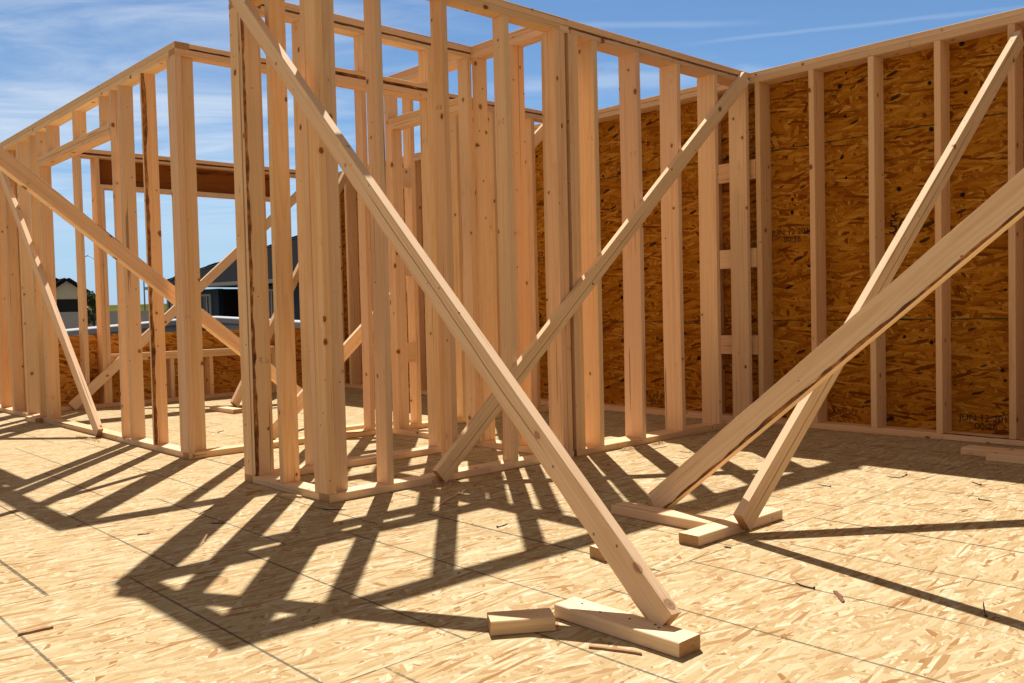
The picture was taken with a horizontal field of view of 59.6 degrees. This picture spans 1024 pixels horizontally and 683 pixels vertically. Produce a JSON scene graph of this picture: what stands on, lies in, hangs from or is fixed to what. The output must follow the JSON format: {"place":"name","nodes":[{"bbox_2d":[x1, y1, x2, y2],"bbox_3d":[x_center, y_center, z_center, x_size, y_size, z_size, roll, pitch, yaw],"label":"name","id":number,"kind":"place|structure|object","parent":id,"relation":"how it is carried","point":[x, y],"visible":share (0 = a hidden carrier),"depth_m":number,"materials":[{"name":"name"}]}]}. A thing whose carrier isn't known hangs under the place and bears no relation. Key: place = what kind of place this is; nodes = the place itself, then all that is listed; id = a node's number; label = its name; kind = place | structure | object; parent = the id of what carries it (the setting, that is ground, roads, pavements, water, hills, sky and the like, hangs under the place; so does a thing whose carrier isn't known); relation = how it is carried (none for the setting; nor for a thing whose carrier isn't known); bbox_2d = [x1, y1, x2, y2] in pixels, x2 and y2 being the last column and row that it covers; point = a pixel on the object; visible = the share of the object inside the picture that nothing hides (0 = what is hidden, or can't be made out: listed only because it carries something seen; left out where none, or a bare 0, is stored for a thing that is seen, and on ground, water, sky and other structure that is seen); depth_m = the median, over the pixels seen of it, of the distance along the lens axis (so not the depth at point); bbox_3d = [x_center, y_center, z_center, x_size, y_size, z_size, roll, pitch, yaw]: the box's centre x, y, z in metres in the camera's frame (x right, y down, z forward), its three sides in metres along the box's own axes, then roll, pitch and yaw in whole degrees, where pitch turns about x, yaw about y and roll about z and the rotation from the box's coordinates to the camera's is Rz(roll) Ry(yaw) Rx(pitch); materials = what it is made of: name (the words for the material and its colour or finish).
{"place":"outdoors","nodes":[
{"label":"outdoors","id":0,"kind":"place"},
{"bbox_2d":[90,304,166,314],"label":"hill","id":1,"kind":"structure","parent":0,"point":[113,307],"depth_m":145.47,"materials":[{"name":"green plant"}]},
{"bbox_2d":[0,388,1023,682],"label":"floor","id":2,"kind":"structure","parent":0,"point":[918,566],"depth_m":2.95,"materials":[{"name":"beige wood"}]},
{"bbox_2d":[25,416,41,422],"bbox_3d":[-4.036,0.655,7.535,0.050,0.038,0.260,-3,3,-45],"label":"wood block","id":3,"kind":"object","parent":2,"relation":"on","point":[34,419],"depth_m":7.48,"materials":[{"name":"brown wood"}]},
{"bbox_2d":[18,625,52,635],"bbox_3d":[-1.296,0.786,2.432,0.085,0.007,0.018,-3,3,-37],"label":"wood splinter","id":4,"kind":"object","parent":2,"relation":"on","point":[34,630],"visible":1,"depth_m":2.43,"materials":[{"name":"beige wood"}]},
{"bbox_2d":[75,435,100,441],"bbox_3d":[-3.019,0.687,6.352,0.066,0.019,0.516,-3,3,-43],"label":"sawdust","id":5,"kind":"object","parent":2,"relation":"on","point":[87,437],"visible":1,"depth_m":6.32},
{"bbox_2d":[0,41,188,457],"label":"stud wall","id":6,"kind":"structure","parent":2,"relation":"on","point":[40,150],"depth_m":6.18,"materials":[{"name":"brown wood"}]},
{"bbox_2d":[0,170,102,437],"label":"diagonal brace","id":7,"kind":"object","parent":6,"relation":"attached to","point":[81,384],"visible":0.98,"depth_m":7.03,"materials":[{"name":"brown wood"}]},
{"bbox_2d":[0,146,301,393],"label":"diagonal brace","id":8,"kind":"object","parent":2,"relation":"on","point":[36,186],"visible":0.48,"depth_m":4.93,"materials":[{"name":"brown wood"}]},
{"bbox_2d":[14,149,302,410],"bbox_3d":[-3.235,-0.500,9.308,3.421,2.747,0.156,-3,3,-43],"label":"window wall","id":9,"kind":"structure","parent":2,"relation":"on","point":[97,354],"depth_m":8.67,"materials":[{"name":"brown wood"}]},
{"bbox_2d":[68,191,295,409],"bbox_3d":[-3.234,-0.534,9.179,0.039,0.090,3.328,1,44,47],"label":"diagonal brace","id":10,"kind":"object","parent":2,"relation":"on","point":[113,367],"visible":0.45,"depth_m":8.95,"materials":[{"name":"brown wood"}]},
{"bbox_2d":[198,534,207,545],"bbox_3d":[-1.160,0.743,3.348,0.016,0.022,0.084,-1,2,-1],"label":"wood splinter","id":11,"kind":"object","parent":2,"relation":"on","point":[202,540],"visible":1,"depth_m":3.35,"materials":[{"name":"beige wood"}]},
{"bbox_2d":[209,405,241,413],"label":"wood block","id":12,"kind":"structure","parent":2,"relation":"on","point":[226,409],"depth_m":7.90,"materials":[{"name":"brown wood"}]},
{"bbox_2d":[228,0,319,499],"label":"stud wall","id":13,"kind":"structure","parent":2,"relation":"on","point":[288,480],"depth_m":4.31,"materials":[{"name":"brown wood"}]},
{"bbox_2d":[230,171,347,407],"bbox_3d":[-2.188,-0.644,9.028,0.038,3.131,0.090,-1,-39,20],"label":"diagonal brace","id":14,"kind":"object","parent":2,"relation":"on","point":[236,400],"visible":0.23,"depth_m":8.65,"materials":[{"name":"brown wood"}]},
{"bbox_2d":[281,493,301,497],"bbox_3d":[-1.023,0.717,4.157,0.123,0.011,0.022,0,2,29],"label":"wood splinter","id":15,"kind":"object","parent":2,"relation":"on","point":[293,495],"visible":1,"depth_m":4.16,"materials":[{"name":"beige wood"}]},
{"bbox_2d":[229,2,479,482],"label":"stud wall","id":16,"kind":"structure","parent":2,"relation":"on","point":[420,91],"depth_m":5.04,"materials":[{"name":"brown wood"}]},
{"bbox_2d":[168,44,548,458],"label":"stud wall","id":17,"kind":"structure","parent":2,"relation":"on","point":[185,204],"depth_m":6.17,"materials":[{"name":"brown wood"}]},
{"bbox_2d":[346,419,410,430],"bbox_3d":[-1.105,0.623,6.502,0.840,0.038,0.090,-3,3,-42],"label":"loose board","id":18,"kind":"object","parent":2,"relation":"on","point":[354,427],"visible":0.17,"depth_m":6.45,"materials":[{"name":"brown wood"}]},
{"bbox_2d":[273,124,542,439],"bbox_3d":[-0.670,-0.610,6.878,0.039,0.091,3.567,1,45,49],"label":"diagonal brace","id":19,"kind":"object","parent":2,"relation":"on","point":[352,342],"visible":0.11,"depth_m":6.44,"materials":[{"name":"brown wood"}]},
{"bbox_2d":[426,480,460,486],"bbox_3d":[-0.337,0.693,4.385,0.206,0.018,0.105,-3,3,-43],"label":"sawdust","id":20,"kind":"object","parent":2,"relation":"on","point":[442,482],"visible":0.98,"depth_m":4.38},
{"bbox_2d":[433,489,465,509],"bbox_3d":[-0.285,0.705,3.990,0.026,0.013,0.381,-1,2,18],"label":"wood splinter","id":21,"kind":"object","parent":2,"relation":"on","point":[447,499],"visible":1,"depth_m":3.99,"materials":[{"name":"beige wood"}]},
{"bbox_2d":[231,0,680,625],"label":"diagonal brace","id":22,"kind":"object","parent":2,"relation":"on","point":[637,578],"visible":1,"depth_m":2.83,"materials":[{"name":"brown wood"}]},
{"bbox_2d":[384,24,569,453],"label":"stud wall","id":23,"kind":"structure","parent":2,"relation":"on","point":[481,54],"depth_m":5.50,"materials":[{"name":"brown wood"}]},
{"bbox_2d":[491,474,508,478],"bbox_3d":[-0.061,0.681,4.517,0.103,0.018,0.084,-3,3,-43],"label":"sawdust","id":24,"kind":"object","parent":2,"relation":"on","point":[501,476],"visible":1,"depth_m":4.50},
{"bbox_2d":[487,608,555,635],"bbox_3d":[0.024,0.742,2.366,0.171,0.038,0.078,-2,2,-9],"label":"wood block","id":25,"kind":"object","parent":2,"relation":"on","point":[520,621],"depth_m":2.33,"materials":[{"name":"brown wood"}]},
{"bbox_2d":[304,0,752,502],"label":"stud wall","id":26,"kind":"structure","parent":2,"relation":"on","point":[573,181],"depth_m":5.04,"materials":[{"name":"brown wood"}]},
{"bbox_2d":[432,72,749,481],"bbox_3d":[0.627,-0.582,5.285,0.038,0.090,3.651,1,44,47],"label":"diagonal brace","id":27,"kind":"object","parent":26,"relation":"attached to","point":[463,444],"visible":0.97,"depth_m":5.09,"materials":[{"name":"brown wood"}]},
{"bbox_2d":[590,544,605,560],"bbox_3d":[0.320,0.712,3.027,0.081,0.038,0.080,-3,2,-32],"label":"wood block","id":28,"kind":"object","parent":2,"relation":"on","point":[595,552],"depth_m":3.01,"materials":[{"name":"brown wood"}]},
{"bbox_2d":[589,645,641,654],"bbox_3d":[0.255,0.758,2.198,0.134,0.006,0.015,-1,2,23],"label":"wood splinter","id":29,"kind":"object","parent":2,"relation":"on","point":[613,649],"visible":1,"depth_m":2.20,"materials":[{"name":"beige wood"}]},
{"bbox_2d":[554,597,699,657],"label":"wood block","id":30,"kind":"structure","parent":2,"relation":"on","point":[674,641],"depth_m":2.28,"materials":[{"name":"brown wood"}]},
{"bbox_2d":[621,446,640,450],"bbox_3d":[0.710,0.635,5.331,0.153,0.020,0.108,-3,3,-43],"label":"sawdust","id":31,"kind":"object","parent":2,"relation":"on","point":[630,448],"visible":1,"depth_m":5.32},
{"bbox_2d":[650,441,668,444],"bbox_3d":[0.910,0.624,5.511,0.182,0.021,0.067,-3,3,-43],"label":"sawdust","id":32,"kind":"object","parent":2,"relation":"on","point":[661,442],"visible":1,"depth_m":5.51},
{"bbox_2d":[611,501,721,528],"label":"wood block","id":33,"kind":"structure","parent":2,"relation":"on","point":[685,520],"depth_m":3.49,"materials":[{"name":"brown wood"}]},
{"bbox_2d":[338,7,1023,445],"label":"sheathed wall","id":34,"kind":"structure","parent":2,"relation":"on","point":[848,147],"depth_m":5.91,"materials":[{"name":"brown wood"}]},
{"bbox_2d":[679,506,782,546],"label":"wood block","id":35,"kind":"structure","parent":2,"relation":"on","point":[712,532],"depth_m":3.25,"materials":[{"name":"brown wood"}]},
{"bbox_2d":[795,582,814,588],"bbox_3d":[0.871,0.726,2.668,0.012,0.008,0.076,-3,2,-32],"label":"loose nail","id":36,"kind":"object","parent":2,"relation":"on","point":[813,587],"visible":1,"depth_m":2.65,"materials":[{"name":"metal"}]},
{"bbox_2d":[648,168,1023,508],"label":"bark edged plank","id":37,"kind":"object","parent":2,"relation":"on","point":[992,218],"visible":1,"depth_m":2.99,"materials":[{"name":"brown wood"}]},
{"bbox_2d":[833,590,844,602],"bbox_3d":[0.940,0.731,2.560,0.017,0.004,0.099,-1,2,7],"label":"bark chip","id":38,"kind":"object","parent":2,"relation":"on","point":[839,596],"visible":1,"depth_m":2.56,"materials":[{"name":"brown wood"}]},
{"bbox_2d":[733,30,1023,530],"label":"diagonal brace","id":39,"kind":"object","parent":2,"relation":"on","point":[756,496],"visible":0.82,"depth_m":3.99,"materials":[{"name":"brown wood"}]},
{"bbox_2d":[961,445,1023,456],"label":"loose board","id":40,"kind":"object","parent":2,"relation":"on","point":[974,450],"visible":0.76,"depth_m":4.81,"materials":[{"name":"brown wood"}]},
{"bbox_2d":[986,451,1023,463],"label":"loose board","id":41,"kind":"object","parent":2,"relation":"on","point":[1006,457],"visible":1,"depth_m":4.61,"materials":[{"name":"brown wood"}]},
{"bbox_2d":[0,0,1023,304],"label":"sky","id":42,"kind":"structure","parent":0,"point":[53,53],"materials":[{"name":"blue"}]},
{"bbox_3d":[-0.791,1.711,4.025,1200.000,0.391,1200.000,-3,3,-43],"label":"ground","id":43,"kind":"structure","parent":0,"visible":0},
{"bbox_2d":[33,275,95,311],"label":"cream house","id":44,"kind":"structure","parent":43,"relation":"on","point":[66,295],"depth_m":60.89,"materials":[{"name":"beige paint"}]},
{"bbox_2d":[56,299,87,311],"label":"garage door","id":45,"kind":"structure","parent":44,"relation":"in","point":[63,305],"depth_m":60.89,"materials":[{"name":"black metal"}]},
{"bbox_2d":[77,291,96,325],"bbox_3d":[-18.770,-0.658,40.099,1.356,3.275,1.305,-2,2,-12],"label":"leafy tree","id":46,"kind":"object","parent":43,"relation":"on","point":[91,300],"visible":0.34,"depth_m":39.99,"materials":[{"name":"green plant"}]},
{"bbox_2d":[35,310,166,328],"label":"vinyl fence","id":47,"kind":"object","parent":43,"relation":"on","point":[70,320],"visible":0.04,"depth_m":53.54,"materials":[{"name":"grey plastic"}]},
{"bbox_2d":[143,281,145,309],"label":"street lamp","id":48,"kind":"object","parent":43,"relation":"on","point":[144,295],"visible":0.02,"depth_m":104.84,"materials":[{"name":"metal"}]},
{"bbox_2d":[66,316,299,335],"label":"wall","id":49,"kind":"structure","parent":43,"relation":"on","point":[230,323],"depth_m":15.13,"materials":[{"name":"concrete"}]},
{"bbox_2d":[144,235,299,319],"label":"blue house","id":50,"kind":"structure","parent":43,"relation":"on","point":[219,302],"depth_m":32.45,"materials":[{"name":"concrete"}]},
{"bbox_2d":[167,300,174,318],"bbox_3d":[-13.016,-1.143,34.109,0.436,1.190,0.049,0,3,38],"label":"window","id":51,"kind":"structure","parent":50,"relation":"in","point":[169,304],"depth_m":34.18,"materials":[{"name":"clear glass"}]},
{"bbox_2d":[201,294,211,315],"bbox_3d":[-11.201,-1.127,32.706,0.668,1.210,0.049,0,3,38],"label":"window","id":52,"kind":"structure","parent":50,"relation":"in","point":[206,300],"depth_m":32.62,"materials":[{"name":"grey glass"}]},
{"bbox_2d":[269,289,273,318],"bbox_3d":[-8.190,-1.125,30.364,0.461,1.310,0.049,0,3,38],"label":"window","id":53,"kind":"structure","parent":50,"relation":"in","point":[271,302],"depth_m":30.32,"materials":[{"name":"grey glass"}]}
]}

